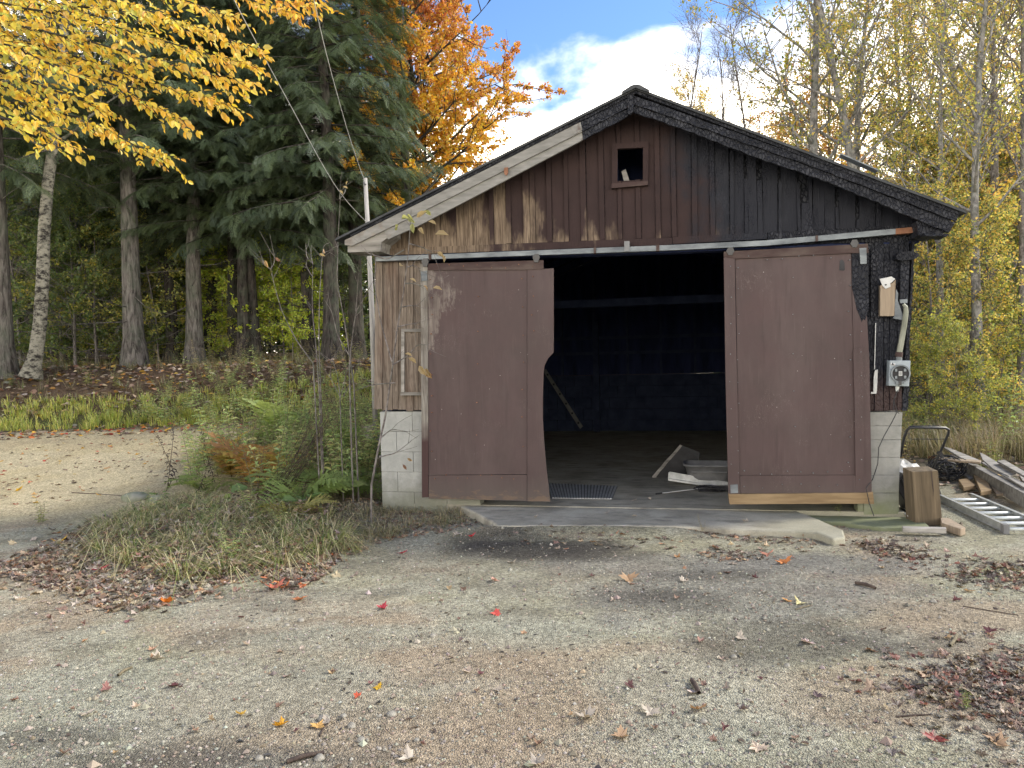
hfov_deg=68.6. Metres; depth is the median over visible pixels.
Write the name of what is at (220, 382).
weed plant
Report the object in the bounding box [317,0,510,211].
maple tree
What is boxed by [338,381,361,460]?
weed plant
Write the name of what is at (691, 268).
burned garage
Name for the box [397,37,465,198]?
maple tree
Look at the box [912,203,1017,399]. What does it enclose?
sapling
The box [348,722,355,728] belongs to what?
rock
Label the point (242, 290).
hemlock tree
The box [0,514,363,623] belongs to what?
leaf litter
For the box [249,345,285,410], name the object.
weed plant
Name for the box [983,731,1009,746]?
fallen leaf
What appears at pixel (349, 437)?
weed plant
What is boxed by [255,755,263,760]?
rock
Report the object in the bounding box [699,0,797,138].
tree
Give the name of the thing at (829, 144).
tree
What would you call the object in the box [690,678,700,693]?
stick
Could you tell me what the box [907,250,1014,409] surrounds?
sapling
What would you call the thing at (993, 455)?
weed plant
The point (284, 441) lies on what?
weed plant
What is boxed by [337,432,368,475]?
weed plant
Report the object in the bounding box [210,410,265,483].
weed plant
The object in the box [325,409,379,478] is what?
weed plant
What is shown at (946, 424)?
undergrowth
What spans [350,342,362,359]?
weed plant
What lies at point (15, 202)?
hemlock tree
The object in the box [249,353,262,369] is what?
weed plant
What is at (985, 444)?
weed plant
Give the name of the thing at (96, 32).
hemlock tree
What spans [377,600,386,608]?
fallen leaf
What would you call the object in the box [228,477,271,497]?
burdock
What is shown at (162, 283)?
sapling
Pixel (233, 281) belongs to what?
hemlock tree
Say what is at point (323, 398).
weed plant
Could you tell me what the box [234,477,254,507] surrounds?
weed plant
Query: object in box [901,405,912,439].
weed plant
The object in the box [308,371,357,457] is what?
weed plant
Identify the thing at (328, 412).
weed plant
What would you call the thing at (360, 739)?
rock
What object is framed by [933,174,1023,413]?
sapling
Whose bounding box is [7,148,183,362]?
sapling
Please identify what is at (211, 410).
weed plant
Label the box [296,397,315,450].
weed plant
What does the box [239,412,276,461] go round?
weed plant
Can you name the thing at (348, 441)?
weed plant
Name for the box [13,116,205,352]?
sapling
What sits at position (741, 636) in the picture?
fallen leaf
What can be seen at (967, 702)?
weed plant
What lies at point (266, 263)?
bare sapling
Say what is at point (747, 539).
leaf litter
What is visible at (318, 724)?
fallen leaf
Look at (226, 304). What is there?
sapling
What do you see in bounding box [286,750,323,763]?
stick
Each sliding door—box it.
[420,254,553,501]
[724,239,873,503]
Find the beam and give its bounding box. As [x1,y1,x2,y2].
[963,463,1023,507]
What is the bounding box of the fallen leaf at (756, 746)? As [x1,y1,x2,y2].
[749,740,769,751]
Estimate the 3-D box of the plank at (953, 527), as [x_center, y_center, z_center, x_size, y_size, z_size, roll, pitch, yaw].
[4.212,1.371,7.207,0.144,0.070,0.501,-1,2,12]
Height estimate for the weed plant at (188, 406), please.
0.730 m
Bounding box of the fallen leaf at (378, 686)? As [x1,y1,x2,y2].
[373,682,381,689]
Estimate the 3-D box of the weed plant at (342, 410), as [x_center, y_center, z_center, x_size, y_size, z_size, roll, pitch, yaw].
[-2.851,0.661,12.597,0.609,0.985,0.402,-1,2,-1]
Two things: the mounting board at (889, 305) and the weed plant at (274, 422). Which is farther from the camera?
the weed plant at (274, 422)
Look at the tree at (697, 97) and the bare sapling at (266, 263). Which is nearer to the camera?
the bare sapling at (266, 263)
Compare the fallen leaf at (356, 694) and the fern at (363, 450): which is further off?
the fern at (363, 450)
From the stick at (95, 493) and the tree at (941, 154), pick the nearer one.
the stick at (95, 493)
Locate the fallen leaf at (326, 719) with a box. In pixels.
[322,714,330,722]
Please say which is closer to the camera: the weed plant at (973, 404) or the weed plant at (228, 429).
the weed plant at (228, 429)
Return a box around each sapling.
[3,124,145,363]
[3,135,120,365]
[4,160,115,361]
[5,141,119,360]
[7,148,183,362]
[8,101,185,360]
[8,129,183,364]
[11,160,179,363]
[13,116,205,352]
[54,175,223,361]
[62,202,235,362]
[78,234,226,358]
[84,198,226,359]
[151,248,281,346]
[153,224,265,334]
[153,229,271,349]
[161,233,268,358]
[179,224,322,355]
[212,227,347,356]
[248,232,319,497]
[255,245,346,355]
[257,259,345,341]
[259,217,374,349]
[259,236,347,349]
[273,204,374,356]
[294,242,324,496]
[306,344,364,501]
[316,242,342,495]
[325,255,371,502]
[335,174,358,499]
[352,210,448,523]
[846,104,1017,411]
[893,132,983,413]
[895,134,990,416]
[902,120,1013,322]
[906,173,1014,421]
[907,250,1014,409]
[910,186,1023,423]
[912,95,1019,338]
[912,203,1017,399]
[928,160,1017,342]
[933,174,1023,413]
[950,92,1020,377]
[950,232,1018,398]
[951,198,1018,383]
[956,97,1020,374]
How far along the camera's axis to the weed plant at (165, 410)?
16.09 m
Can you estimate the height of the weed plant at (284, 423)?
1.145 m
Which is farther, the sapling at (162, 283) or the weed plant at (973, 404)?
the sapling at (162, 283)
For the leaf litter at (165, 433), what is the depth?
12.39 m
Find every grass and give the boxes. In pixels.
[0,365,371,431]
[28,483,402,606]
[255,500,475,553]
[901,403,1023,461]
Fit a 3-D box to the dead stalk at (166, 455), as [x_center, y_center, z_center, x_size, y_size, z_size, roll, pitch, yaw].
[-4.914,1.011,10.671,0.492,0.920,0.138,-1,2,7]
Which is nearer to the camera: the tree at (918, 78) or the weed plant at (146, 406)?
the weed plant at (146, 406)
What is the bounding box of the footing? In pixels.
[808,515,928,530]
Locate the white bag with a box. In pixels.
[900,459,919,472]
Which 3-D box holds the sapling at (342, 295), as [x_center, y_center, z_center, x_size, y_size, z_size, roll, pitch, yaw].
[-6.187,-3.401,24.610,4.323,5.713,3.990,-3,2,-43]
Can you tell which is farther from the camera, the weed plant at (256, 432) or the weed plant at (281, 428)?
the weed plant at (256, 432)
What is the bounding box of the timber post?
[903,466,941,525]
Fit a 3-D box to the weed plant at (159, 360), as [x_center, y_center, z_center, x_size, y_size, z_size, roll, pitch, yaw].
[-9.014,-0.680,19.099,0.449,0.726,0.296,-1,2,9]
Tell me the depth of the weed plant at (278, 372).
18.07 m
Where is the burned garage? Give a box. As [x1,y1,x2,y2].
[335,84,966,514]
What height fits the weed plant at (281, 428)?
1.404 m
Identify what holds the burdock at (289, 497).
on the ground at (70, 503)
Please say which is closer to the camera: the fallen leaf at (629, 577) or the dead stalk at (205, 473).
the fallen leaf at (629, 577)
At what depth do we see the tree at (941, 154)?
15.35 m
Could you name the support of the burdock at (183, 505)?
on the ground at (70, 503)
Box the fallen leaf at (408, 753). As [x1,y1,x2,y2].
[399,744,416,759]
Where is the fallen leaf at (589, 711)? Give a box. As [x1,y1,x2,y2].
[575,704,595,716]
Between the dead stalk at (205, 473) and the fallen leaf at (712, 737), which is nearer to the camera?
the fallen leaf at (712, 737)
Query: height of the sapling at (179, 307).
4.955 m
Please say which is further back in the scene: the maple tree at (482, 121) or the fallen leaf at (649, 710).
the maple tree at (482, 121)
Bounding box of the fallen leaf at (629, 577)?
[619,571,638,583]
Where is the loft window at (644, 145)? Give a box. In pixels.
[612,141,648,188]
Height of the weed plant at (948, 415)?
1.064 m
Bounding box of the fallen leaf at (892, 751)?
[886,747,896,755]
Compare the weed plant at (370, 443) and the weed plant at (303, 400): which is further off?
the weed plant at (303, 400)
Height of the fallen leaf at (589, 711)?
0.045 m
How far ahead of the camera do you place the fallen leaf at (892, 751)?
3.24 m
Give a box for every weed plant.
[34,497,47,522]
[73,349,87,365]
[82,365,92,385]
[113,370,122,386]
[128,399,142,423]
[138,387,158,420]
[145,488,164,511]
[149,390,169,421]
[153,345,166,369]
[153,375,171,400]
[157,396,174,418]
[164,377,174,395]
[168,347,181,364]
[168,398,185,418]
[174,382,197,409]
[175,422,225,483]
[179,419,218,470]
[180,412,214,477]
[182,355,242,453]
[184,419,220,464]
[187,439,207,480]
[188,340,204,370]
[189,376,205,399]
[189,402,228,465]
[195,384,219,422]
[199,499,216,524]
[202,356,220,384]
[202,395,212,417]
[202,408,241,452]
[204,451,224,476]
[205,402,244,444]
[207,334,224,359]
[207,416,240,444]
[208,366,228,396]
[210,408,248,443]
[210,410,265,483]
[213,373,223,393]
[217,378,246,415]
[217,415,236,458]
[217,518,247,565]
[218,378,281,445]
[219,406,270,448]
[223,366,235,386]
[224,355,243,380]
[226,413,256,483]
[228,335,248,370]
[231,393,297,488]
[234,401,264,442]
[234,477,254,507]
[235,392,274,440]
[236,377,254,409]
[237,357,250,379]
[237,421,268,492]
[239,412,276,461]
[240,345,249,363]
[246,397,309,468]
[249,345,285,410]
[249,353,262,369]
[250,416,274,445]
[255,373,302,439]
[255,438,289,483]
[260,444,294,489]
[260,497,279,524]
[261,387,295,478]
[262,383,269,401]
[263,350,288,385]
[267,386,306,431]
[267,404,317,469]
[267,500,290,528]
[269,347,285,378]
[269,390,312,452]
[269,412,299,445]
[271,344,282,359]
[275,417,312,491]
[276,379,317,418]
[277,423,304,471]
[278,371,291,389]
[278,402,317,429]
[285,417,318,486]
[289,399,362,479]
[291,425,334,471]
[292,407,329,482]
[293,360,300,372]
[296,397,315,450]
[298,405,339,464]
[299,362,356,429]
[301,415,337,493]
[302,392,379,470]
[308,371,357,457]
[308,400,377,497]
[316,357,349,466]
[316,364,344,395]
[316,443,349,474]
[317,396,338,427]
[322,386,373,468]
[323,382,344,409]
[323,417,368,470]
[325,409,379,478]
[326,390,338,419]
[329,395,360,429]
[332,392,369,422]
[333,387,365,440]
[334,399,368,449]
[336,425,366,473]
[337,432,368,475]
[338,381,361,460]
[343,433,372,477]
[344,390,380,461]
[345,334,359,358]
[345,420,380,479]
[348,531,362,553]
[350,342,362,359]
[351,379,379,422]
[356,355,370,391]
[358,462,372,495]
[359,414,380,468]
[360,398,381,424]
[360,418,377,470]
[373,480,382,500]
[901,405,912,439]
[901,417,917,459]
[902,410,929,438]
[904,387,923,412]
[908,376,931,423]
[934,392,954,426]
[941,397,981,436]
[947,404,993,467]
[959,686,971,707]
[966,369,991,427]
[972,401,996,435]
[985,353,1023,453]
[986,434,1005,461]
[1004,395,1023,450]
[1006,396,1023,437]
[1006,407,1023,455]
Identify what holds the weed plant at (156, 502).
on the ground at (70, 503)
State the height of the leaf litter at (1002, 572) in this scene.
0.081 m
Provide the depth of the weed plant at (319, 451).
9.87 m
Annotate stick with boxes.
[71,492,121,495]
[117,666,132,676]
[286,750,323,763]
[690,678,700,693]
[855,581,876,588]
[895,714,930,717]
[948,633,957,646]
[963,606,1015,614]
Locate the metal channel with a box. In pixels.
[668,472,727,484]
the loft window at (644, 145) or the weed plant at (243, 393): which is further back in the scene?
the weed plant at (243, 393)
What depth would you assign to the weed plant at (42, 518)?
8.54 m
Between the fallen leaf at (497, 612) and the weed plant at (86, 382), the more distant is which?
the weed plant at (86, 382)
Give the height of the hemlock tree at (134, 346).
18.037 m
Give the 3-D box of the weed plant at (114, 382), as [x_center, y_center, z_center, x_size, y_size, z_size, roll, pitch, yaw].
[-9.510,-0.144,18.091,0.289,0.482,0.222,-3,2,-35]
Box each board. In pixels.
[879,277,902,319]
[939,457,980,463]
[943,447,980,463]
[959,478,975,490]
[960,471,973,480]
[974,474,991,495]
[980,453,1016,476]
[981,462,1023,488]
[991,487,1002,495]
[997,460,1023,476]
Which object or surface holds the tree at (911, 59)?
on the ground at (70, 503)
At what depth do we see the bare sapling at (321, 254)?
9.33 m
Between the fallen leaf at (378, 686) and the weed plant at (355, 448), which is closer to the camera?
the fallen leaf at (378, 686)
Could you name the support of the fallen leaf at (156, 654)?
on the ground at (70, 503)
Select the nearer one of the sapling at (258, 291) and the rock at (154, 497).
the rock at (154, 497)
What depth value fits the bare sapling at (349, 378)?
9.03 m
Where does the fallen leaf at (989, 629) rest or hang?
on the ground at (70, 503)
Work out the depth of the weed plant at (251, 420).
12.87 m
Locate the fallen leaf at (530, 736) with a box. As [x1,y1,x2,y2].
[528,732,535,738]
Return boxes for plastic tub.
[683,460,727,481]
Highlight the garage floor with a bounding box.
[414,430,905,516]
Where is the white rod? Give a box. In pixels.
[656,488,697,494]
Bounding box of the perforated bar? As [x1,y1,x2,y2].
[544,369,582,428]
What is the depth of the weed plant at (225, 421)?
11.73 m
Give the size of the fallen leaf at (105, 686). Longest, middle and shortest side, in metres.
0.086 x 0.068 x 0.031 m
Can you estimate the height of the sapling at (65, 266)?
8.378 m
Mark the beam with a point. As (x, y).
(1011, 490)
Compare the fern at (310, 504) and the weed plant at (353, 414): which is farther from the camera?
the weed plant at (353, 414)
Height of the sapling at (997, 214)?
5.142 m
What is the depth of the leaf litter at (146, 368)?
18.58 m
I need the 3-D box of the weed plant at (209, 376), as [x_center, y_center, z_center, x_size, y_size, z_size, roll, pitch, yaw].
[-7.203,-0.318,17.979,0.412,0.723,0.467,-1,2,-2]
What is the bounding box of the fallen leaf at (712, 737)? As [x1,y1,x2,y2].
[707,733,716,740]
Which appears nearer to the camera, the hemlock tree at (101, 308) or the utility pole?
the utility pole
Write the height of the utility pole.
4.732 m
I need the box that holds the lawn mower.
[900,425,949,494]
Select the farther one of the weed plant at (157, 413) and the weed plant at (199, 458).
the weed plant at (157, 413)
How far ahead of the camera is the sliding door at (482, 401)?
8.46 m
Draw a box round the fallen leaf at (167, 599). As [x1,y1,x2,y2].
[159,596,171,601]
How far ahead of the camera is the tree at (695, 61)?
31.93 m
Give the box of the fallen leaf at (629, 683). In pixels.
[624,679,633,687]
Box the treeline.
[11,182,381,357]
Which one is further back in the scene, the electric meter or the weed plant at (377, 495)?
the weed plant at (377, 495)
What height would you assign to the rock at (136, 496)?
0.189 m
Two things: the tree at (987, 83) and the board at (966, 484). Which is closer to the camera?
the board at (966, 484)
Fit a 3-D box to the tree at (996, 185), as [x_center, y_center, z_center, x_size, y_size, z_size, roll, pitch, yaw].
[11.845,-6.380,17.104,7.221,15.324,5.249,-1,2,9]
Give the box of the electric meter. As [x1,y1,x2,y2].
[886,303,910,390]
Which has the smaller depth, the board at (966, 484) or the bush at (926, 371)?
the board at (966, 484)
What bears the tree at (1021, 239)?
on the ground at (70, 503)
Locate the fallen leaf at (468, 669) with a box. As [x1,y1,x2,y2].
[463,665,471,671]
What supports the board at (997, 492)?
on the ground at (70, 503)
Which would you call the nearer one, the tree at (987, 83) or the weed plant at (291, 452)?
the weed plant at (291, 452)
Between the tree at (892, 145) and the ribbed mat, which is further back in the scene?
the tree at (892, 145)
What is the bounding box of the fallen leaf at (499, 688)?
[493,684,503,690]
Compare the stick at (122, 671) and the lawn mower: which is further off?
the lawn mower
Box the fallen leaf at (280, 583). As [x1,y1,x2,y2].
[264,577,285,587]
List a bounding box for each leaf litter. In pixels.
[0,356,370,416]
[0,411,254,504]
[0,416,368,439]
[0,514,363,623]
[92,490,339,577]
[259,548,341,589]
[488,523,681,557]
[664,540,793,576]
[689,529,816,554]
[807,535,977,569]
[843,615,1023,763]
[879,551,1023,598]
[902,403,1023,493]
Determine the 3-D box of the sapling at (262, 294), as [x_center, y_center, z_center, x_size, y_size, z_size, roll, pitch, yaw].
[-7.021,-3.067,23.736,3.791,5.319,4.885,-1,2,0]
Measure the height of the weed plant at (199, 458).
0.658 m
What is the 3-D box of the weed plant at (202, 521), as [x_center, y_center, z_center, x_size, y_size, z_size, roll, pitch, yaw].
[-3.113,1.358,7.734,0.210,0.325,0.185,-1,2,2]
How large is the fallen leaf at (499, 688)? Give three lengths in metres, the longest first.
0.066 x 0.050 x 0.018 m
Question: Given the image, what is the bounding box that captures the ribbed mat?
[549,483,617,499]
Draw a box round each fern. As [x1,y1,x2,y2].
[162,473,243,494]
[196,439,313,485]
[205,430,250,476]
[241,398,317,451]
[244,469,368,506]
[249,493,338,518]
[265,425,380,464]
[283,461,381,498]
[316,443,380,460]
[359,467,381,480]
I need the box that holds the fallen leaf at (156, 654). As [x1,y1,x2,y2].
[152,649,165,657]
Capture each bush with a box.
[901,302,1000,432]
[905,324,1022,436]
[922,295,1023,432]
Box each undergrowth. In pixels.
[0,350,369,417]
[901,395,1023,453]
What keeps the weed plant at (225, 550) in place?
on the ground at (70, 503)
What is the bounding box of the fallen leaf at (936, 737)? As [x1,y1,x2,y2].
[921,729,950,741]
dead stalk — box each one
[150,424,178,484]
[163,411,177,488]
[196,452,216,498]
[200,432,216,481]
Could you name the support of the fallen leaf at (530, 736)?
on the ground at (70, 503)
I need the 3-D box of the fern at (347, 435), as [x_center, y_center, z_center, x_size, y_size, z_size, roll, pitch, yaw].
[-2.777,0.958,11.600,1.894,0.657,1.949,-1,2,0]
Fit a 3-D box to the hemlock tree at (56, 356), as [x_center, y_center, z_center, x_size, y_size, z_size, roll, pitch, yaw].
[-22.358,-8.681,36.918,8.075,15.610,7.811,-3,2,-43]
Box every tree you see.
[0,0,149,378]
[0,0,179,379]
[0,0,184,359]
[0,0,261,366]
[0,0,278,183]
[0,7,66,281]
[7,18,88,359]
[13,135,79,357]
[13,279,22,357]
[22,3,145,357]
[23,52,145,356]
[50,1,293,360]
[53,0,307,363]
[55,4,226,359]
[60,0,299,363]
[79,38,108,356]
[88,0,320,360]
[104,0,367,360]
[119,0,364,361]
[163,254,288,354]
[210,0,439,361]
[211,0,382,359]
[235,0,343,27]
[272,0,448,358]
[294,0,566,264]
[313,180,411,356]
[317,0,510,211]
[338,0,505,211]
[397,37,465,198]
[647,0,731,117]
[668,63,721,117]
[678,0,914,159]
[682,10,768,136]
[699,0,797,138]
[702,0,1011,168]
[738,87,788,141]
[739,0,1015,173]
[760,118,807,149]
[762,52,867,172]
[767,2,890,165]
[818,77,883,174]
[821,0,980,405]
[825,0,1008,392]
[828,0,1014,421]
[839,0,1020,401]
[860,0,957,401]
[864,0,1023,432]
[867,1,1020,171]
[874,0,1020,398]
[878,96,916,181]
[913,0,1020,119]
[914,0,1019,112]
[915,0,1020,265]
[934,0,1023,418]
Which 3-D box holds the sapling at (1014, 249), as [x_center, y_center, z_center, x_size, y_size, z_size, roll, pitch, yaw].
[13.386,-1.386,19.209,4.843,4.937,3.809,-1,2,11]
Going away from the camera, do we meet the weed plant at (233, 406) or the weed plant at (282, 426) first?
the weed plant at (282, 426)
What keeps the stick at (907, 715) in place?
on the ground at (70, 503)
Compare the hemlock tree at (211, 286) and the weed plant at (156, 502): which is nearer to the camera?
the weed plant at (156, 502)
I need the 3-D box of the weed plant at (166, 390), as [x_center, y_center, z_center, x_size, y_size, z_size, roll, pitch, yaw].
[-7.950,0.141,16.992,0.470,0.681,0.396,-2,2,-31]
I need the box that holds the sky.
[0,0,1020,352]
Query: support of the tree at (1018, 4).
on the ground at (70, 503)
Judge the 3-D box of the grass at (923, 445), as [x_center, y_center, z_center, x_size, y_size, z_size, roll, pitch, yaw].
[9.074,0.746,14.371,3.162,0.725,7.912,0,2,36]
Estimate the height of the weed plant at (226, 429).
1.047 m
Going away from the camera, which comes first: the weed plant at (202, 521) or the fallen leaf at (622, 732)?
the fallen leaf at (622, 732)
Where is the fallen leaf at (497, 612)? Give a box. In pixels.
[491,608,500,615]
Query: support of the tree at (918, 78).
on the ground at (70, 503)
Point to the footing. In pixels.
(882, 523)
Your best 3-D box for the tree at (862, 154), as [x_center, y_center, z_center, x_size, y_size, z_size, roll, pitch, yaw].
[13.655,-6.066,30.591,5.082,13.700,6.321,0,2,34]
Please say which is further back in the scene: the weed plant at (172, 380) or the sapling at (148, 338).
the sapling at (148, 338)
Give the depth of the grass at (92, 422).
16.68 m
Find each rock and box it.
[121,492,148,501]
[148,494,167,503]
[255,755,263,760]
[313,753,324,761]
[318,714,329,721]
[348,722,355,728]
[357,736,364,742]
[386,710,395,716]
[700,718,706,723]
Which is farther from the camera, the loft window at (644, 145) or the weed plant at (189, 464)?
the weed plant at (189, 464)
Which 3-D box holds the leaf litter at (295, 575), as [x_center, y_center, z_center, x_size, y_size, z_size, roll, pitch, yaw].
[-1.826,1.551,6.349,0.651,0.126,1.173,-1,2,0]
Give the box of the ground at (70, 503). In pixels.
[0,351,1023,767]
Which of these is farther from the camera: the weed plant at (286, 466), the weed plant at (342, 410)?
the weed plant at (342, 410)
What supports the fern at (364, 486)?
on the ground at (70, 503)
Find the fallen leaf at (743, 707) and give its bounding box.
[735,703,747,709]
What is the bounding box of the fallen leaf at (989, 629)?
[983,626,998,632]
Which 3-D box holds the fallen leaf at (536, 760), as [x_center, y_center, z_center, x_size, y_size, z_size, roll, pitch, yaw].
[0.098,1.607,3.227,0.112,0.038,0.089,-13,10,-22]
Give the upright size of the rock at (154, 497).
0.162 m
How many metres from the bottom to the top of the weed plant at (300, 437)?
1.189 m
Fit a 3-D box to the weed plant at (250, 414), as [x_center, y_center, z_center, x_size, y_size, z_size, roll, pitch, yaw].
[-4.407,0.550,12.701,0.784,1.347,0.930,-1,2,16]
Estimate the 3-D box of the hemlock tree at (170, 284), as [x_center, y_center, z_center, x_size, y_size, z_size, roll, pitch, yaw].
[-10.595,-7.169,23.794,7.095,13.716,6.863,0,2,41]
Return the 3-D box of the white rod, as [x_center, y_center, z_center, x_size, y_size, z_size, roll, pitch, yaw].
[2.029,1.314,9.187,0.644,0.021,0.024,-2,2,-25]
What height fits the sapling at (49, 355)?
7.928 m
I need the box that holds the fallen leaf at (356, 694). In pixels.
[353,691,361,698]
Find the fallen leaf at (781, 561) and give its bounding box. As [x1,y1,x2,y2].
[776,555,791,563]
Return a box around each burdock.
[176,500,215,508]
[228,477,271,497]
[281,492,323,502]
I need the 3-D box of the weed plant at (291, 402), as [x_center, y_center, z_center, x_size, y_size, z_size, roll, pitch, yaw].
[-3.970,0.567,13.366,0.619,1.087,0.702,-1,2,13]
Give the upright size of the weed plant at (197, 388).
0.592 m
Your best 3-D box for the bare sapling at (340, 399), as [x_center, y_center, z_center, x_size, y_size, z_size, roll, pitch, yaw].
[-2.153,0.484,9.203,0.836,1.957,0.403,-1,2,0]
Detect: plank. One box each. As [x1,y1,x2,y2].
[902,526,945,533]
[940,518,964,535]
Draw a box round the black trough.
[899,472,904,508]
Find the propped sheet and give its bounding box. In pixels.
[652,445,699,477]
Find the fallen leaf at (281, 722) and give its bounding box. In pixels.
[273,716,287,725]
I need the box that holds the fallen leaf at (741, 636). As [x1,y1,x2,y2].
[736,630,745,639]
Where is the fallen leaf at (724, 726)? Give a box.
[721,720,728,731]
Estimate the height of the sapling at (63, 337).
9.521 m
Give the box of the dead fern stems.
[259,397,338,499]
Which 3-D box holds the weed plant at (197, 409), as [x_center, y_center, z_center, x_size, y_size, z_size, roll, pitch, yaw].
[-4.946,0.355,12.493,0.944,1.775,0.578,-2,2,-35]
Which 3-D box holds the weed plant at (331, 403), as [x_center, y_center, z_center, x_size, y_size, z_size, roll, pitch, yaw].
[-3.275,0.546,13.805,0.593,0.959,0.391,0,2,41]
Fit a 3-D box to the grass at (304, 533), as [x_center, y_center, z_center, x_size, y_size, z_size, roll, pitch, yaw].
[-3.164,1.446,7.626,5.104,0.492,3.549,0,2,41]
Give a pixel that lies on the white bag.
(904, 463)
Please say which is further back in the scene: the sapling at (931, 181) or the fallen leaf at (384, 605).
the sapling at (931, 181)
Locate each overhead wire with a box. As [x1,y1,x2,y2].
[234,0,356,211]
[314,1,364,181]
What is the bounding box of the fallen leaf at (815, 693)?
[813,690,822,696]
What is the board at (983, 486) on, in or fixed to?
on the ground at (70, 503)
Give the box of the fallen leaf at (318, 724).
[310,719,324,727]
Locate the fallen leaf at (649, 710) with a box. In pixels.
[642,704,661,715]
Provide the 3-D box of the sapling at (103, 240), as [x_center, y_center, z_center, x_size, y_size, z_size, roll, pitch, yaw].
[-13.356,-3.978,22.573,5.320,7.617,5.764,-1,2,9]
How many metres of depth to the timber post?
7.43 m
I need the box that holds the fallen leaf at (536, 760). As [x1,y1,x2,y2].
[529,752,545,763]
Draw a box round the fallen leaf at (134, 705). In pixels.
[131,701,140,707]
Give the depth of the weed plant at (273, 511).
7.61 m
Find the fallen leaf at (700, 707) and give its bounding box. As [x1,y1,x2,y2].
[690,703,706,708]
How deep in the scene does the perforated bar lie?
17.08 m
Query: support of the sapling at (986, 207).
on the ground at (70, 503)
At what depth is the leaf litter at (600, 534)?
7.11 m
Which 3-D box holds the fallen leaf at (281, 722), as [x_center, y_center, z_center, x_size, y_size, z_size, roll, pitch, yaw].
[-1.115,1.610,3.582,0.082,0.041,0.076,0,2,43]
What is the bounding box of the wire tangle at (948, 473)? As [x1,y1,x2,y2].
[926,454,967,481]
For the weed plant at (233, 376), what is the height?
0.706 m
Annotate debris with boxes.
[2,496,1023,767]
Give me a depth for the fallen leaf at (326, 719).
3.61 m
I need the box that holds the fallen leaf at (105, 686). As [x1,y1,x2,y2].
[101,680,111,690]
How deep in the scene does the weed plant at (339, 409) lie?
11.40 m
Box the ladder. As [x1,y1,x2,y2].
[940,493,1023,533]
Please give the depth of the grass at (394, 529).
8.00 m
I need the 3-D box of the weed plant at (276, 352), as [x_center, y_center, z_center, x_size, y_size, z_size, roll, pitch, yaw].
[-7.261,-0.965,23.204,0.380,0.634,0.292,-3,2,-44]
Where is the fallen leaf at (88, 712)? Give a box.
[79,708,95,715]
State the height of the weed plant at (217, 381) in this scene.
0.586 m
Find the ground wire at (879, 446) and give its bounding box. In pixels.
[866,390,898,515]
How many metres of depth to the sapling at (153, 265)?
23.08 m
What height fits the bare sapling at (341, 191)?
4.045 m
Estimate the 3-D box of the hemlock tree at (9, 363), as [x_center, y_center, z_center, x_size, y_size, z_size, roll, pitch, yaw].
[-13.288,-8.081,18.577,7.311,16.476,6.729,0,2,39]
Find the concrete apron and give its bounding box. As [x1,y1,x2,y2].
[461,505,844,545]
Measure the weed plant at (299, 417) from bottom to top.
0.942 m
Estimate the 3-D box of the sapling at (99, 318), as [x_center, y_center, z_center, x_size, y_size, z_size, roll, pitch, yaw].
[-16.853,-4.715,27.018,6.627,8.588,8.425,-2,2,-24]
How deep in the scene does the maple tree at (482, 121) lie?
25.27 m
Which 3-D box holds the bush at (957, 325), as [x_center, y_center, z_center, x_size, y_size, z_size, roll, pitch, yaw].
[7.810,-0.123,14.026,2.141,2.775,2.722,0,2,43]
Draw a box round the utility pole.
[363,178,378,458]
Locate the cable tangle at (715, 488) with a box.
[693,485,727,491]
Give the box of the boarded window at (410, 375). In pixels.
[400,329,420,394]
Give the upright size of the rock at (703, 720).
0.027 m
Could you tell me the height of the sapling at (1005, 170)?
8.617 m
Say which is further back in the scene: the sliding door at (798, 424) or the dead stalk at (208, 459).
the dead stalk at (208, 459)
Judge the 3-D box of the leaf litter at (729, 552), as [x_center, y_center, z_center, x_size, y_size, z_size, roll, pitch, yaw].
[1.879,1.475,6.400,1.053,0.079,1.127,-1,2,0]
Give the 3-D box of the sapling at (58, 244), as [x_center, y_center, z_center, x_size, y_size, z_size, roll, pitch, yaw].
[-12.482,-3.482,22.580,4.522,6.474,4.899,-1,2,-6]
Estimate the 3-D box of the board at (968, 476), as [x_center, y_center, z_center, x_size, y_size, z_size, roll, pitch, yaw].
[6.089,1.221,10.068,0.070,0.030,0.822,-1,2,20]
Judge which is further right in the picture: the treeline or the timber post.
the timber post
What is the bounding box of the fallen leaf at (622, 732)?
[611,724,627,737]
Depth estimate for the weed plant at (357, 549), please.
6.81 m
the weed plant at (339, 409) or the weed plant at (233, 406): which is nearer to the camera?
the weed plant at (339, 409)
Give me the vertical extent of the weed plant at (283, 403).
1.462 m
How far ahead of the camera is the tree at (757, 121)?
31.01 m
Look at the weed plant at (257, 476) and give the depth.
9.71 m
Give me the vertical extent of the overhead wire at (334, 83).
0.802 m
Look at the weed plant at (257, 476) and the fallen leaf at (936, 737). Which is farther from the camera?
the weed plant at (257, 476)
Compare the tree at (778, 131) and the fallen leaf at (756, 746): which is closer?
the fallen leaf at (756, 746)

